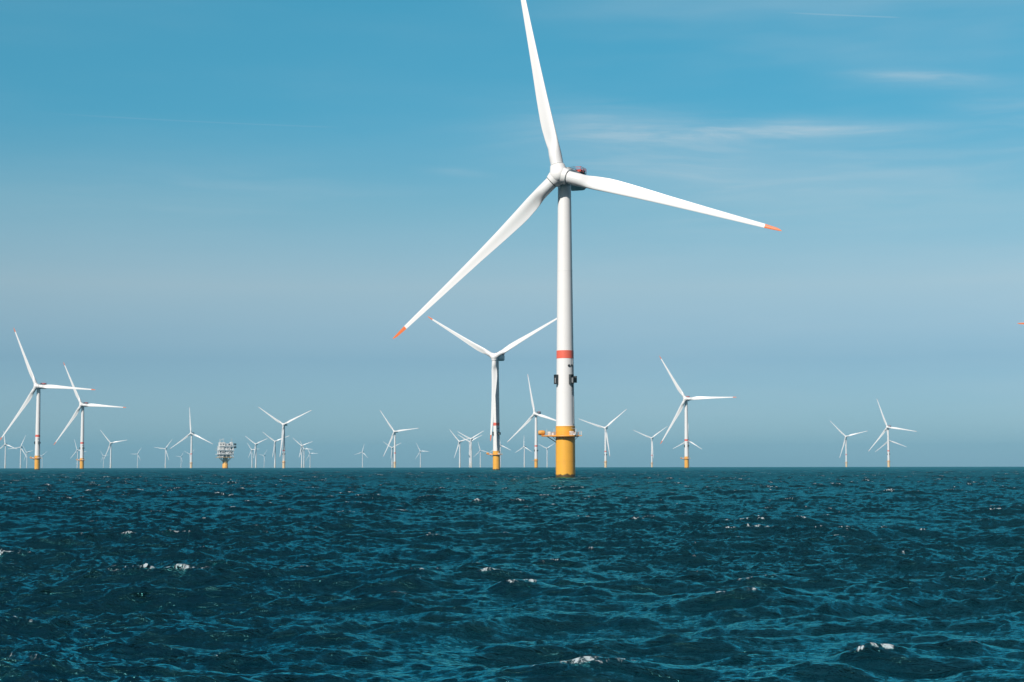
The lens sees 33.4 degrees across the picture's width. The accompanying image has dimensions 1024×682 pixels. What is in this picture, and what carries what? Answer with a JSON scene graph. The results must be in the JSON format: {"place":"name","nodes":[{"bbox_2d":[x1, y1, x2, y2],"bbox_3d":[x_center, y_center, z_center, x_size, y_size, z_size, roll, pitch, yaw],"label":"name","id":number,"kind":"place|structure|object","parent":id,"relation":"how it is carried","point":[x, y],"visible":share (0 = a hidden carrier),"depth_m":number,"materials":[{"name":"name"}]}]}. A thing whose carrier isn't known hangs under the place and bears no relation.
{"place":"outdoors","nodes":[
{"label":"outdoors","id":0,"kind":"place"},
{"bbox_2d":[0,467,1023,681],"bbox_3d":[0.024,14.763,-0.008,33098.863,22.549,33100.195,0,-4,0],"label":"water","id":1,"kind":"structure","parent":0,"point":[691,574],"depth_m":64.33,"materials":[{"name":"blue liquid"}]},
{"bbox_2d":[0,436,15,467],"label":"wind turbine","id":2,"kind":"object","parent":1,"relation":"in","point":[5,444],"visible":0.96,"depth_m":6742.98,"materials":[{"name":"paint"}]},
{"bbox_2d":[10,438,25,467],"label":"wind turbine","id":3,"kind":"object","parent":1,"relation":"in","point":[20,447],"visible":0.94,"depth_m":7740.94,"materials":[{"name":"paint"}]},
{"bbox_2d":[0,329,94,469],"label":"wind turbine","id":4,"kind":"object","parent":1,"relation":"in","point":[38,388],"visible":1,"depth_m":2176.75,"materials":[{"name":"metal"}]},
{"bbox_2d":[72,440,85,467],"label":"wind turbine","id":5,"kind":"object","parent":1,"relation":"in","point":[77,450],"visible":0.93,"depth_m":8850.89,"materials":[{"name":"paint"}]},
{"bbox_2d":[54,362,125,468],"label":"wind turbine","id":6,"kind":"object","parent":1,"relation":"in","point":[81,407],"visible":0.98,"depth_m":2835.57,"materials":[{"name":"metal"}]},
{"bbox_2d":[101,431,124,467],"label":"wind turbine","id":7,"kind":"object","parent":1,"relation":"in","point":[110,444],"visible":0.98,"depth_m":6450.66,"materials":[{"name":"paint"}]},
{"bbox_2d":[155,440,171,467],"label":"wind turbine","id":8,"kind":"object","parent":1,"relation":"in","point":[165,453],"visible":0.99,"depth_m":8425.08,"materials":[{"name":"paint"}]},
{"bbox_2d":[170,407,211,467],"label":"wind turbine","id":9,"kind":"object","parent":1,"relation":"in","point":[191,433],"visible":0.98,"depth_m":5249.25,"materials":[{"name":"paint"}]},
{"bbox_2d":[216,439,235,468],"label":"offshore substation","id":10,"kind":"object","parent":1,"relation":"in","point":[228,453],"visible":0.96,"depth_m":3340.38,"materials":[{"name":"white paint"}]},
{"bbox_2d":[248,438,267,467],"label":"wind turbine","id":11,"kind":"object","parent":1,"relation":"in","point":[255,450],"visible":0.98,"depth_m":6850.37,"materials":[{"name":"paint"}]},
{"bbox_2d":[263,432,289,467],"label":"wind turbine","id":12,"kind":"object","parent":1,"relation":"in","point":[274,450],"visible":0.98,"depth_m":6164.94,"materials":[{"name":"paint"}]},
{"bbox_2d":[259,407,310,467],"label":"wind turbine","id":13,"kind":"object","parent":1,"relation":"in","point":[283,438],"visible":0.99,"depth_m":4193.31,"materials":[{"name":"paint"}]},
{"bbox_2d":[293,438,312,467],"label":"wind turbine","id":14,"kind":"object","parent":1,"relation":"in","point":[301,450],"visible":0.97,"depth_m":7353.28,"materials":[{"name":"paint"}]},
{"bbox_2d":[384,442,398,467],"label":"wind turbine","id":15,"kind":"object","parent":1,"relation":"in","point":[392,453],"visible":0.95,"depth_m":8164.90,"materials":[{"name":"paint"}]},
{"bbox_2d":[381,412,416,467],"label":"wind turbine","id":16,"kind":"object","parent":1,"relation":"in","point":[394,433],"visible":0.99,"depth_m":5047.67,"materials":[{"name":"paint"}]},
{"bbox_2d":[415,443,428,467],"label":"wind turbine","id":17,"kind":"object","parent":1,"relation":"in","point":[420,455],"visible":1,"depth_m":9843.60,"materials":[{"name":"paint"}]},
{"bbox_2d":[449,429,466,466],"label":"wind turbine","id":18,"kind":"object","parent":1,"relation":"in","point":[459,449],"visible":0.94,"depth_m":6238.75,"materials":[{"name":"paint"}]},
{"bbox_2d":[459,435,479,466],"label":"wind turbine","id":19,"kind":"object","parent":1,"relation":"in","point":[469,447],"visible":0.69,"depth_m":6304.85,"materials":[{"name":"paint"}]},
{"bbox_2d":[459,431,482,467],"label":"wind turbine","id":20,"kind":"object","parent":1,"relation":"in","point":[471,439],"visible":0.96,"depth_m":5691.09,"materials":[{"name":"paint"}]},
{"bbox_2d":[476,443,488,466],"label":"wind turbine","id":21,"kind":"object","parent":1,"relation":"in","point":[480,454],"visible":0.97,"depth_m":9426.53,"materials":[{"name":"paint"}]},
{"bbox_2d":[428,316,556,469],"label":"wind turbine","id":22,"kind":"object","parent":1,"relation":"in","point":[497,357],"visible":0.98,"depth_m":1604.34,"materials":[{"name":"metal"}]},
{"bbox_2d":[492,444,509,466],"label":"wind turbine","id":23,"kind":"object","parent":1,"relation":"in","point":[500,452],"visible":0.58,"depth_m":7237.89,"materials":[{"name":"paint"}]},
{"bbox_2d":[516,443,529,466],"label":"wind turbine","id":24,"kind":"object","parent":1,"relation":"in","point":[524,447],"visible":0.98,"depth_m":7849.18,"materials":[{"name":"paint"}]},
{"bbox_2d":[507,377,555,467],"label":"wind turbine","id":25,"kind":"object","parent":1,"relation":"in","point":[536,414],"visible":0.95,"depth_m":3358.84,"materials":[{"name":"paint"}]},
{"bbox_2d":[539,444,552,466],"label":"wind turbine","id":26,"kind":"object","parent":1,"relation":"in","point":[547,453],"visible":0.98,"depth_m":8564.12,"materials":[{"name":"paint"}]},
{"bbox_2d":[393,0,781,477],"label":"wind turbine","id":27,"kind":"object","parent":1,"relation":"in","point":[563,178],"visible":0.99,"depth_m":600.11,"materials":[{"name":"white paint"}]},
{"bbox_2d":[580,411,623,466],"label":"wind turbine","id":28,"kind":"object","parent":1,"relation":"in","point":[605,449],"visible":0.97,"depth_m":4622.40,"materials":[{"name":"paint"}]},
{"bbox_2d":[634,427,665,466],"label":"wind turbine","id":29,"kind":"object","parent":1,"relation":"in","point":[651,438],"visible":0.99,"depth_m":6277.02,"materials":[{"name":"paint"}]},
{"bbox_2d":[673,423,700,448],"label":"wind turbine","id":30,"kind":"object","parent":1,"relation":"in","point":[688,442],"visible":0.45,"depth_m":6063.91,"materials":[{"name":"paint"}]},
{"bbox_2d":[660,357,734,467],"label":"wind turbine","id":31,"kind":"object","parent":1,"relation":"in","point":[686,399],"visible":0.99,"depth_m":2625.58,"materials":[{"name":"metal"}]},
{"bbox_2d":[830,421,865,466],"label":"wind turbine","id":32,"kind":"object","parent":1,"relation":"in","point":[845,440],"visible":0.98,"depth_m":5999.26,"materials":[{"name":"paint"}]},
{"bbox_2d":[875,440,905,451],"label":"wind turbine","id":33,"kind":"object","parent":1,"relation":"in","point":[889,444],"visible":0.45,"depth_m":6148.18,"materials":[{"name":"paint"}]},
{"bbox_2d":[869,400,916,466],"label":"wind turbine","id":34,"kind":"object","parent":1,"relation":"in","point":[888,461],"visible":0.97,"depth_m":4572.92,"materials":[{"name":"paint"}]},
{"bbox_2d":[0,0,1023,467],"label":"sky","id":35,"kind":"structure","parent":0,"point":[224,211],"materials":[{"name":"blue"}]}
]}

